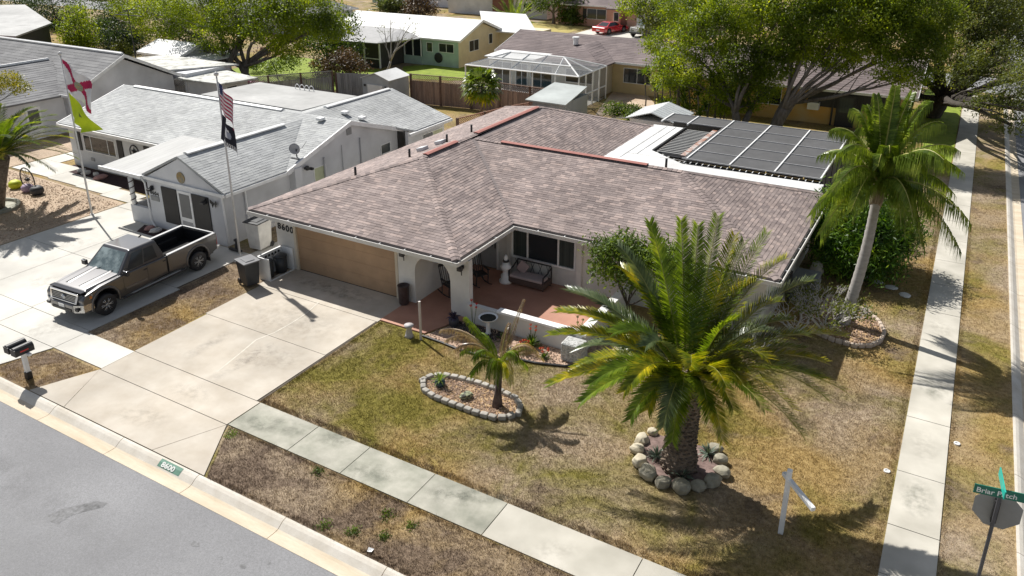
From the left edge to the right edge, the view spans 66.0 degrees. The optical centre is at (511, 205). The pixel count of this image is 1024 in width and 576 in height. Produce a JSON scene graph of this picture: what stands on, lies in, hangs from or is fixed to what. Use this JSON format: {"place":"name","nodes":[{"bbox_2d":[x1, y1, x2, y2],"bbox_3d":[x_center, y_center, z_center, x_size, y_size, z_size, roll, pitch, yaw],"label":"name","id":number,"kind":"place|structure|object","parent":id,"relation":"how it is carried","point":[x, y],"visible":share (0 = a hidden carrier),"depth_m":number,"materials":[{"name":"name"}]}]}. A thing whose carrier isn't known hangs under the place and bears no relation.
{"place":"outdoors","nodes":[
{"label":"outdoors","id":0,"kind":"place"},
{"bbox_2d":[0,5,51,42],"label":"house","id":1,"kind":"structure","parent":0,"point":[22,22],"depth_m":81.22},
{"bbox_2d":[0,207,277,368],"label":"neighbour driveway","id":2,"kind":"structure","parent":0,"point":[33,267],"depth_m":30.62,"materials":[{"name":"white concrete"}]},
{"bbox_2d":[47,225,219,315],"bbox_3d":[-14.346,2.128,30.208,2.500,1.975,6.450,10,23,25],"label":"pickup truck","id":3,"kind":"object","parent":2,"relation":"on","point":[106,276],"visible":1,"depth_m":29.17,"materials":[{"name":"paint"}]},
{"bbox_2d":[213,72,241,255],"bbox_3d":[-11.470,-1.558,31.898,0.200,7.770,0.200,11,23,28],"label":"flagpole","id":4,"kind":"object","parent":2,"relation":"on","point":[216,74],"visible":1,"depth_m":32.12,"materials":[{"name":"white metal"}]},
{"bbox_2d":[221,114,237,154],"bbox_3d":[-11.117,-2.772,31.018,1.216,1.541,0.222,17,27,39],"label":"black flag","id":5,"kind":"object","parent":4,"relation":"hanging from","point":[228,137],"visible":1,"depth_m":31.08,"materials":[{"name":"black fabric"}]},
{"bbox_2d":[242,216,274,249],"bbox_3d":[-10.802,1.167,33.727,0.830,1.325,0.977,9,22,23],"label":"trash bin","id":6,"kind":"object","parent":2,"relation":"on","point":[258,230],"visible":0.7,"depth_m":33.43,"materials":[{"name":"white plastic"}]},
{"bbox_2d":[0,401,336,575],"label":"front street","id":7,"kind":"structure","parent":0,"point":[138,524],"depth_m":18.78,"materials":[{"name":"grey asphalt"}]},
{"bbox_2d":[48,501,106,522],"bbox_3d":[-10.604,7.424,19.264,1.273,0.001,0.499,-14,24,-32],"label":"road patch","id":8,"kind":"object","parent":7,"relation":"on","point":[61,515],"visible":1,"depth_m":19.24,"materials":[{"name":"grey asphalt"}]},
{"bbox_2d":[92,263,248,350],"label":"grass strip","id":9,"kind":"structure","parent":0,"point":[186,304],"depth_m":28.69,"materials":[{"name":"brown plant"}]},
{"bbox_2d":[30,268,400,475],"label":"driveway","id":10,"kind":"structure","parent":0,"point":[186,395],"depth_m":25.12,"materials":[{"name":"beige concrete"}]},
{"bbox_2d":[56,84,452,246],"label":"neighbour house","id":11,"kind":"structure","parent":0,"point":[168,146],"depth_m":39.35,"materials":[{"name":"grey paint"}]},
{"bbox_2d":[82,134,116,157],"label":"window","id":12,"kind":"structure","parent":11,"relation":"in","point":[93,144],"depth_m":43.42,"materials":[{"name":"beige glass"}]},
{"bbox_2d":[177,190,195,227],"bbox_3d":[-14.337,0.331,34.775,0.900,2.020,0.050,11,23,28],"label":"front door","id":13,"kind":"structure","parent":11,"relation":"in","point":[184,198],"depth_m":34.67,"materials":[{"name":"white paint"}]},
{"bbox_2d":[228,403,506,534],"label":"sidewalk","id":14,"kind":"structure","parent":0,"point":[466,507],"depth_m":20.48,"materials":[{"name":"grey concrete"}]},
{"bbox_2d":[207,426,568,575],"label":"verge grass","id":15,"kind":"structure","parent":0,"point":[342,521],"depth_m":18.95,"materials":[{"name":"brown plant"}]},
{"bbox_2d":[207,473,420,575],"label":"verge edge grass","id":16,"kind":"structure","parent":15,"relation":"on","point":[319,530],"depth_m":18.53,"materials":[{"name":"brown plant"}]},
{"bbox_2d":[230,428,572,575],"bbox_3d":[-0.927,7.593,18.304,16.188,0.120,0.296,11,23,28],"label":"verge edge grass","id":17,"kind":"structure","parent":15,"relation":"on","point":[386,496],"depth_m":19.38,"materials":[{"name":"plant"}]},
{"bbox_2d":[372,0,557,19],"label":"grey house","id":18,"kind":"structure","parent":0,"point":[467,6],"depth_m":110.42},
{"bbox_2d":[0,1,1016,575],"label":"town block","id":19,"kind":"structure","parent":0,"point":[990,155],"depth_m":26.71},
{"bbox_2d":[0,349,95,389],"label":"corner grass","id":20,"kind":"structure","parent":19,"relation":"on","point":[49,363],"depth_m":24.98,"materials":[{"name":"brown plant"}]},
{"bbox_2d":[3,338,34,379],"bbox_3d":[-15.028,4.776,24.215,0.850,1.270,0.580,11,23,28],"label":"mailbox pair","id":21,"kind":"object","parent":20,"relation":"on","point":[22,347],"visible":1,"depth_m":24.01,"materials":[{"name":"black paint"}]},
{"bbox_2d":[22,0,87,32],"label":"conifer","id":22,"kind":"object","parent":19,"relation":"on","point":[52,25],"visible":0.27,"depth_m":96.17,"materials":[{"name":"green plant"}]},
{"bbox_2d":[0,136,124,244],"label":"gravel yard","id":23,"kind":"structure","parent":19,"relation":"on","point":[43,153],"depth_m":39.11,"materials":[{"name":"beige gravel"}]},
{"bbox_2d":[0,198,20,213],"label":"palm ring","id":24,"kind":"object","parent":23,"relation":"on","point":[8,207],"visible":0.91,"depth_m":38.64,"materials":[{"name":"grey concrete"}]},
{"bbox_2d":[0,103,79,208],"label":"date palm","id":25,"kind":"object","parent":24,"relation":"on","point":[8,136],"visible":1,"depth_m":37.34,"materials":[{"name":"green plant"}]},
{"bbox_2d":[0,70,35,100],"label":"yellow shrub","id":26,"kind":"object","parent":23,"relation":"on","point":[3,80],"visible":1,"depth_m":38.25,"materials":[{"name":"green plant"}]},
{"bbox_2d":[58,51,93,214],"bbox_3d":[-20.066,-3.211,36.332,0.200,7.770,0.200,11,23,28],"label":"flagpole","id":27,"kind":"object","parent":19,"relation":"on","point":[80,156],"visible":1,"depth_m":36.42,"materials":[{"name":"white metal"}]},
{"bbox_2d":[62,59,91,113],"bbox_3d":[-19.380,-5.339,35.339,1.278,2.450,0.343,1,20,2],"label":"state flag","id":28,"kind":"object","parent":27,"relation":"attached to","point":[79,86],"visible":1,"depth_m":35.38,"materials":[{"name":"white fabric"}]},
{"bbox_2d":[68,92,102,132],"bbox_3d":[-19.296,-4.164,35.481,1.654,1.750,0.380,8,22,20],"label":"lime flag","id":29,"kind":"object","parent":27,"relation":"attached to","point":[83,121],"visible":1,"depth_m":35.67,"materials":[{"name":"yellow fabric"}]},
{"bbox_2d":[51,3,106,48],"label":"garden tree","id":30,"kind":"object","parent":19,"relation":"on","point":[75,38],"visible":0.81,"depth_m":82.13,"materials":[{"name":"green plant"}]},
{"bbox_2d":[12,152,146,210],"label":"garden walk","id":31,"kind":"structure","parent":19,"relation":"on","point":[64,175],"depth_m":42.72,"materials":[{"name":"white concrete"}]},
{"bbox_2d":[0,36,181,144],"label":"gabled house","id":32,"kind":"structure","parent":19,"relation":"on","point":[39,65],"depth_m":52.90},
{"bbox_2d":[65,0,140,41],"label":"garden tree","id":33,"kind":"object","parent":19,"relation":"on","point":[94,9],"visible":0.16,"depth_m":88.54,"materials":[{"name":"green plant"}]},
{"bbox_2d":[70,165,148,194],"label":"mulch bed","id":34,"kind":"object","parent":19,"relation":"on","point":[118,181],"visible":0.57,"depth_m":42.42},
{"bbox_2d":[91,0,151,52],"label":"conifer","id":35,"kind":"object","parent":19,"relation":"on","point":[109,35],"visible":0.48,"depth_m":81.45,"materials":[{"name":"green plant"}]},
{"bbox_2d":[136,38,239,68],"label":"white cottage","id":36,"kind":"structure","parent":19,"relation":"on","point":[157,47],"depth_m":65.80,"materials":[{"name":"paint"}]},
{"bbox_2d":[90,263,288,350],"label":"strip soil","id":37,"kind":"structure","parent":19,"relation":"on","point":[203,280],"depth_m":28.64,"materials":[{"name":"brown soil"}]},
{"bbox_2d":[234,254,260,286],"bbox_3d":[-10.174,2.524,30.445,0.700,1.075,0.847,-19,28,-41],"label":"wheelie bin","id":38,"kind":"object","parent":37,"relation":"on","point":[248,268],"visible":1,"depth_m":30.21,"materials":[{"name":"black plastic"}]},
{"bbox_2d":[257,245,294,281],"bbox_3d":[-9.382,2.284,31.354,0.670,0.950,1.320,11,23,28],"label":"bin hutch","id":39,"kind":"object","parent":37,"relation":"on","point":[264,270],"visible":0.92,"depth_m":31.28,"materials":[{"name":"white paint"}]},
{"bbox_2d":[137,55,257,94],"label":"weathered annex","id":40,"kind":"object","parent":19,"relation":"on","point":[198,77],"visible":0.48,"depth_m":58.24,"materials":[{"name":"paint"}]},
{"bbox_2d":[101,0,355,80],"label":"spreading tree","id":41,"kind":"object","parent":19,"relation":"on","point":[285,12],"visible":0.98,"depth_m":63.87,"materials":[{"name":"green plant"}]},
{"bbox_2d":[174,70,334,92],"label":"board fence","id":42,"kind":"object","parent":19,"relation":"on","point":[320,83],"visible":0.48,"depth_m":59.88,"materials":[{"name":"wood"}]},
{"bbox_2d":[200,82,355,111],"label":"lanai annex","id":43,"kind":"object","parent":19,"relation":"on","point":[295,98],"visible":0.94,"depth_m":50.60,"materials":[{"name":"white paint"}]},
{"bbox_2d":[232,55,383,90],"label":"green lawn","id":44,"kind":"structure","parent":19,"relation":"on","point":[302,67],"depth_m":71.49,"materials":[{"name":"green plant"}]},
{"bbox_2d":[249,54,304,74],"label":"bright shrub","id":45,"kind":"object","parent":44,"relation":"on","point":[276,64],"visible":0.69,"depth_m":69.53,"materials":[{"name":"green plant"}]},
{"bbox_2d":[296,5,365,70],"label":"dark tree","id":46,"kind":"object","parent":44,"relation":"on","point":[324,47],"visible":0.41,"depth_m":69.02,"materials":[{"name":"green plant"}]},
{"bbox_2d":[304,45,373,82],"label":"rusty shrub","id":47,"kind":"object","parent":44,"relation":"on","point":[350,65],"visible":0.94,"depth_m":66.33,"materials":[{"name":"brown plant"}]},
{"bbox_2d":[335,73,368,95],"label":"board fence","id":48,"kind":"object","parent":19,"relation":"on","point":[343,81],"visible":0.49,"depth_m":60.80,"materials":[{"name":"grey wood"}]},
{"bbox_2d":[321,25,422,68],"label":"screen porch","id":49,"kind":"object","parent":19,"relation":"on","point":[375,51],"visible":0.66,"depth_m":73.92,"materials":[{"name":"white paint"}]},
{"bbox_2d":[360,67,409,96],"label":"garden shed","id":50,"kind":"structure","parent":19,"relation":"on","point":[395,78],"depth_m":58.44,"materials":[{"name":"white paint"}]},
{"bbox_2d":[338,10,550,67],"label":"mint house","id":51,"kind":"structure","parent":19,"relation":"on","point":[454,42],"depth_m":75.53,"materials":[{"name":"white paint"}]},
{"bbox_2d":[403,65,488,80],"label":"green lawn","id":52,"kind":"structure","parent":19,"relation":"on","point":[435,71],"depth_m":71.48,"materials":[{"name":"green plant"}]},
{"bbox_2d":[409,73,543,111],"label":"board fence","id":53,"kind":"object","parent":19,"relation":"on","point":[446,92],"visible":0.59,"depth_m":58.09,"materials":[{"name":"brown wood"}]},
{"bbox_2d":[459,66,503,115],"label":"flowering shrub","id":54,"kind":"object","parent":19,"relation":"on","point":[478,75],"visible":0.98,"depth_m":51.46,"materials":[{"name":"green plant"}]},
{"bbox_2d":[246,106,825,362],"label":"corner house","id":55,"kind":"structure","parent":19,"relation":"on","point":[545,185],"depth_m":30.48,"materials":[{"name":"brown"}]},
{"bbox_2d":[296,227,396,296],"bbox_3d":[-6.377,2.059,30.389,5.000,2.046,0.085,11,23,28],"label":"garage door","id":56,"kind":"structure","parent":55,"relation":"in","point":[347,261],"depth_m":30.34,"materials":[{"name":"beige wood"}]},
{"bbox_2d":[512,230,575,270],"bbox_3d":[1.200,1.590,30.367,2.800,1.360,0.100,11,23,28],"label":"window","id":57,"kind":"structure","parent":55,"relation":"in","point":[527,246],"depth_m":30.39,"materials":[{"name":"black glass"}]},
{"bbox_2d":[497,87,601,105],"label":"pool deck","id":58,"kind":"structure","parent":19,"relation":"on","point":[589,100],"depth_m":61.12,"materials":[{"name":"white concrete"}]},
{"bbox_2d":[465,51,606,104],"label":"white pool cage","id":59,"kind":"object","parent":58,"relation":"on","point":[555,74],"visible":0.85,"depth_m":59.35,"materials":[{"name":"paint"}]},
{"bbox_2d":[596,92,653,117],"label":"dirt yard","id":60,"kind":"structure","parent":19,"relation":"on","point":[620,98],"depth_m":60.50,"materials":[{"name":"beige soil"}]},
{"bbox_2d":[649,52,730,116],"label":"privet tree","id":61,"kind":"object","parent":19,"relation":"on","point":[693,99],"visible":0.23,"depth_m":54.89,"materials":[{"name":"green plant"}]},
{"bbox_2d":[661,113,849,238],"bbox_3d":[11.154,-1.839,39.721,9.540,2.830,8.730,11,23,28],"label":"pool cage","id":62,"kind":"object","parent":19,"relation":"on","point":[783,152],"visible":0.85,"depth_m":38.56,"materials":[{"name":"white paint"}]},
{"bbox_2d":[769,293,824,332],"bbox_3d":[9.490,3.741,27.106,2.160,1.293,2.024,11,23,28],"label":"frangipani","id":63,"kind":"object","parent":19,"relation":"on","point":[794,323],"visible":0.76,"depth_m":27.01,"materials":[{"name":"green plant"}]},
{"bbox_2d":[786,261,823,303],"bbox_3d":[11.091,2.663,29.800,1.120,1.326,3.102,11,23,28],"label":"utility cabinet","id":64,"kind":"object","parent":19,"relation":"on","point":[818,270],"visible":0.69,"depth_m":29.22,"materials":[{"name":"metal"}]},
{"bbox_2d":[799,297,881,343],"bbox_3d":[11.642,4.063,27.892,2.850,0.034,3.350,11,23,28],"label":"palm bed","id":65,"kind":"object","parent":19,"relation":"on","point":[850,339],"visible":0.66,"depth_m":27.34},
{"bbox_2d":[783,276,878,330],"bbox_3d":[10.963,3.381,27.101,3.259,1.981,3.108,11,23,28],"label":"shrub","id":66,"kind":"object","parent":65,"relation":"on","point":[846,308],"visible":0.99,"depth_m":26.75,"materials":[{"name":"green plant"}]},
{"bbox_2d":[809,294,885,348],"bbox_3d":[11.918,4.072,27.718,2.320,0.160,3.464,11,23,28],"label":"palm bed edging","id":67,"kind":"object","parent":65,"relation":"on","point":[861,345],"visible":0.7,"depth_m":26.54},
{"bbox_2d":[806,83,971,325],"bbox_3d":[12.414,0.254,26.314,4.794,8.365,4.415,9,22,22],"label":"queen palm","id":68,"kind":"object","parent":65,"relation":"on","point":[885,134],"visible":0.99,"depth_m":25.57,"materials":[{"name":"green plant"}]},
{"bbox_2d":[764,187,941,373],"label":"lawn grass","id":69,"kind":"structure","parent":19,"relation":"on","point":[906,291],"depth_m":28.72,"materials":[{"name":"plant"}]},
{"bbox_2d":[803,176,938,292],"bbox_3d":[13.809,0.814,31.338,5.450,4.385,5.525,18,27,40],"label":"mango tree","id":70,"kind":"object","parent":19,"relation":"on","point":[841,246],"visible":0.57,"depth_m":30.28,"materials":[{"name":"green plant"}]},
{"bbox_2d":[866,219,940,575],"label":"lawn edge grass","id":71,"kind":"structure","parent":19,"relation":"on","point":[914,342],"depth_m":23.61,"materials":[{"name":"brown plant"}]},
{"bbox_2d":[918,89,960,161],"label":"green lawn","id":72,"kind":"structure","parent":19,"relation":"on","point":[950,117],"depth_m":52.92,"materials":[{"name":"green plant"}]},
{"bbox_2d":[893,0,1023,137],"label":"oak tree","id":73,"kind":"object","parent":72,"relation":"on","point":[955,93],"visible":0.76,"depth_m":50.40,"materials":[{"name":"green plant"}]},
{"bbox_2d":[938,178,1014,575],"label":"side verge grass","id":74,"kind":"structure","parent":19,"relation":"on","point":[972,349],"depth_m":25.05,"materials":[{"name":"brown plant"}]},
{"bbox_2d":[972,467,1023,575],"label":"street sign","id":75,"kind":"object","parent":19,"relation":"on","point":[999,508],"visible":1,"depth_m":15.34,"materials":[{"name":"grey metal"}]},
{"bbox_2d":[94,0,1000,77],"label":"town block","id":76,"kind":"structure","parent":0,"point":[363,5],"depth_m":109.18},
{"bbox_2d":[400,0,444,16],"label":"street tree","id":77,"kind":"object","parent":76,"relation":"on","point":[417,6],"visible":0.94,"depth_m":100.63,"materials":[{"name":"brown plant"}]},
{"bbox_2d":[519,0,588,23],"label":"street tree","id":78,"kind":"object","parent":76,"relation":"on","point":[547,5],"visible":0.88,"depth_m":101.11,"materials":[{"name":"green plant"}]},
{"bbox_2d":[551,0,698,33],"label":"pink house","id":79,"kind":"structure","parent":76,"relation":"on","point":[596,12],"depth_m":98.85,"materials":[{"name":"brown"}]},
{"bbox_2d":[608,0,681,38],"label":"street tree","id":80,"kind":"object","parent":76,"relation":"on","point":[638,6],"visible":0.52,"depth_m":86.54,"materials":[{"name":"green plant"}]},
{"bbox_2d":[631,0,677,36],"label":"street tree","id":81,"kind":"object","parent":76,"relation":"on","point":[653,23],"visible":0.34,"depth_m":83.81,"materials":[{"name":"green plant"}]},
{"bbox_2d":[482,503,685,575],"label":"sidewalk","id":82,"kind":"structure","parent":0,"point":[553,544],"depth_m":17.90,"materials":[{"name":"concrete"}]},
{"bbox_2d":[484,29,686,98],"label":"tan house","id":83,"kind":"structure","parent":0,"point":[620,58],"depth_m":63.22,"materials":[{"name":"brown"}]},
{"bbox_2d":[530,64,551,89],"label":"window","id":84,"kind":"structure","parent":83,"relation":"in","point":[539,80],"depth_m":63.22,"materials":[{"name":"clear glass"}]},
{"bbox_2d":[623,68,650,85],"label":"window","id":85,"kind":"structure","parent":83,"relation":"in","point":[630,75],"depth_m":62.06,"materials":[{"name":"black glass"}]},
{"bbox_2d":[261,305,912,575],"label":"front lawn","id":86,"kind":"structure","parent":0,"point":[640,312],"depth_m":21.16,"materials":[{"name":"plant"}]},
{"bbox_2d":[426,376,516,418],"bbox_3d":[-1.242,5.686,23.540,3.380,0.034,1.320,11,23,28],"label":"island bed","id":87,"kind":"object","parent":86,"relation":"on","point":[472,403],"visible":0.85,"depth_m":23.51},
{"bbox_2d":[419,372,522,420],"bbox_3d":[-1.238,5.637,23.521,3.587,0.150,1.492,11,23,28],"label":"island edging","id":88,"kind":"object","parent":87,"relation":"on","point":[425,390],"visible":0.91,"depth_m":23.27,"materials":[{"name":"stone"}]},
{"bbox_2d":[439,299,545,408],"bbox_3d":[-0.492,4.483,22.472,3.108,3.071,1.868,-2,21,-6],"label":"young palm","id":89,"kind":"object","parent":87,"relation":"in","point":[497,367],"visible":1,"depth_m":22.48,"materials":[{"name":"green plant"}]},
{"bbox_2d":[380,264,609,333],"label":"patio floor","id":90,"kind":"structure","parent":86,"relation":"on","point":[436,306],"depth_m":29.06,"materials":[{"name":"red tile"}]},
{"bbox_2d":[508,258,551,291],"bbox_3d":[0.657,2.646,30.411,1.631,0.830,0.750,11,23,28],"label":"patio sofa","id":91,"kind":"object","parent":90,"relation":"on","point":[534,281],"visible":0.94,"depth_m":30.23,"materials":[{"name":"wicker"}]},
{"bbox_2d":[426,324,619,364],"bbox_3d":[0.939,4.588,26.491,7.915,0.030,3.061,-1,20,-2],"label":"front bed","id":92,"kind":"object","parent":86,"relation":"on","point":[514,344],"visible":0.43,"depth_m":26.22,"materials":[{"name":"beige gravel"}]},
{"bbox_2d":[577,223,687,310],"bbox_3d":[4.096,2.533,26.592,4.172,4.027,2.240,7,22,18],"label":"tree","id":93,"kind":"object","parent":92,"relation":"on","point":[603,262],"visible":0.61,"depth_m":26.32,"materials":[{"name":"green plant"}]},
{"bbox_2d":[642,435,717,487],"bbox_3d":[4.333,6.738,20.682,2.280,0.060,1.980,11,23,28],"label":"gravel bed","id":94,"kind":"object","parent":86,"relation":"on","point":[705,466],"visible":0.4,"depth_m":20.69,"materials":[{"name":"gravel"}]},
{"bbox_2d":[543,211,851,478],"bbox_3d":[4.379,3.821,19.199,7.467,6.706,4.121,4,21,10],"label":"date palm","id":95,"kind":"object","parent":94,"relation":"on","point":[644,350],"visible":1,"depth_m":19.44,"materials":[{"name":"green plant"}]},
{"bbox_2d":[778,468,815,534],"bbox_3d":[6.351,6.896,17.728,0.156,1.830,1.183,-5,21,-12],"label":"cross sign post","id":96,"kind":"object","parent":86,"relation":"on","point":[787,476],"visible":1,"depth_m":17.85,"materials":[{"name":"white paint"}]},
{"bbox_2d":[682,41,928,128],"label":"orange house","id":97,"kind":"structure","parent":0,"point":[835,111],"depth_m":53.21,"materials":[{"name":"brown"}]},
{"bbox_2d":[834,95,857,127],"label":"door","id":98,"kind":"structure","parent":97,"relation":"in","point":[844,103],"depth_m":52.76,"materials":[{"name":"metal"}]},
{"bbox_2d":[878,96,978,575],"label":"side sidewalk","id":99,"kind":"structure","parent":0,"point":[911,541],"depth_m":22.81,"materials":[{"name":"concrete"}]},
{"bbox_2d":[938,227,971,575],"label":"lawn edge grass","id":100,"kind":"structure","parent":0,"point":[959,345],"depth_m":22.87,"materials":[{"name":"brown plant"}]},
{"bbox_2d":[1007,20,1023,238],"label":"side street","id":101,"kind":"structure","parent":0,"point":[1020,148],"depth_m":47.30,"materials":[{"name":"grey asphalt"}]},
{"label":"dirt yard","id":102,"kind":"structure","parent":0,"visible":0},
{"bbox_2d":[525,82,587,113],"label":"lean to shed","id":103,"kind":"object","parent":102,"relation":"on","point":[566,97],"visible":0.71,"depth_m":52.30,"materials":[{"name":"white metal"}]},
{"bbox_2d":[626,102,693,151],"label":"metal shed","id":104,"kind":"structure","parent":102,"relation":"on","point":[656,114],"depth_m":47.40,"materials":[{"name":"white paint"}]},
{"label":"green lawn","id":105,"kind":"structure","parent":0,"visible":0},
{"bbox_2d":[635,0,826,121],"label":"shade tree","id":106,"kind":"object","parent":105,"relation":"on","point":[759,14],"visible":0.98,"depth_m":49.57,"materials":[{"name":"green plant"}]},
{"bbox_2d":[763,0,975,126],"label":"shade tree","id":107,"kind":"object","parent":105,"relation":"on","point":[886,17],"visible":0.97,"depth_m":44.55,"materials":[{"name":"green plant"}]},
{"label":"terrain","id":108,"kind":"structure","parent":0,"visible":0},
{"bbox_2d":[0,377,404,575],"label":"kerb","id":109,"kind":"structure","parent":108,"relation":"on","point":[320,550],"depth_m":19.87,"materials":[{"name":"concrete"}]},
{"bbox_2d":[1004,94,1023,575],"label":"side kerb","id":110,"kind":"structure","parent":108,"relation":"on","point":[1015,239],"depth_m":28.84,"materials":[{"name":"concrete"}]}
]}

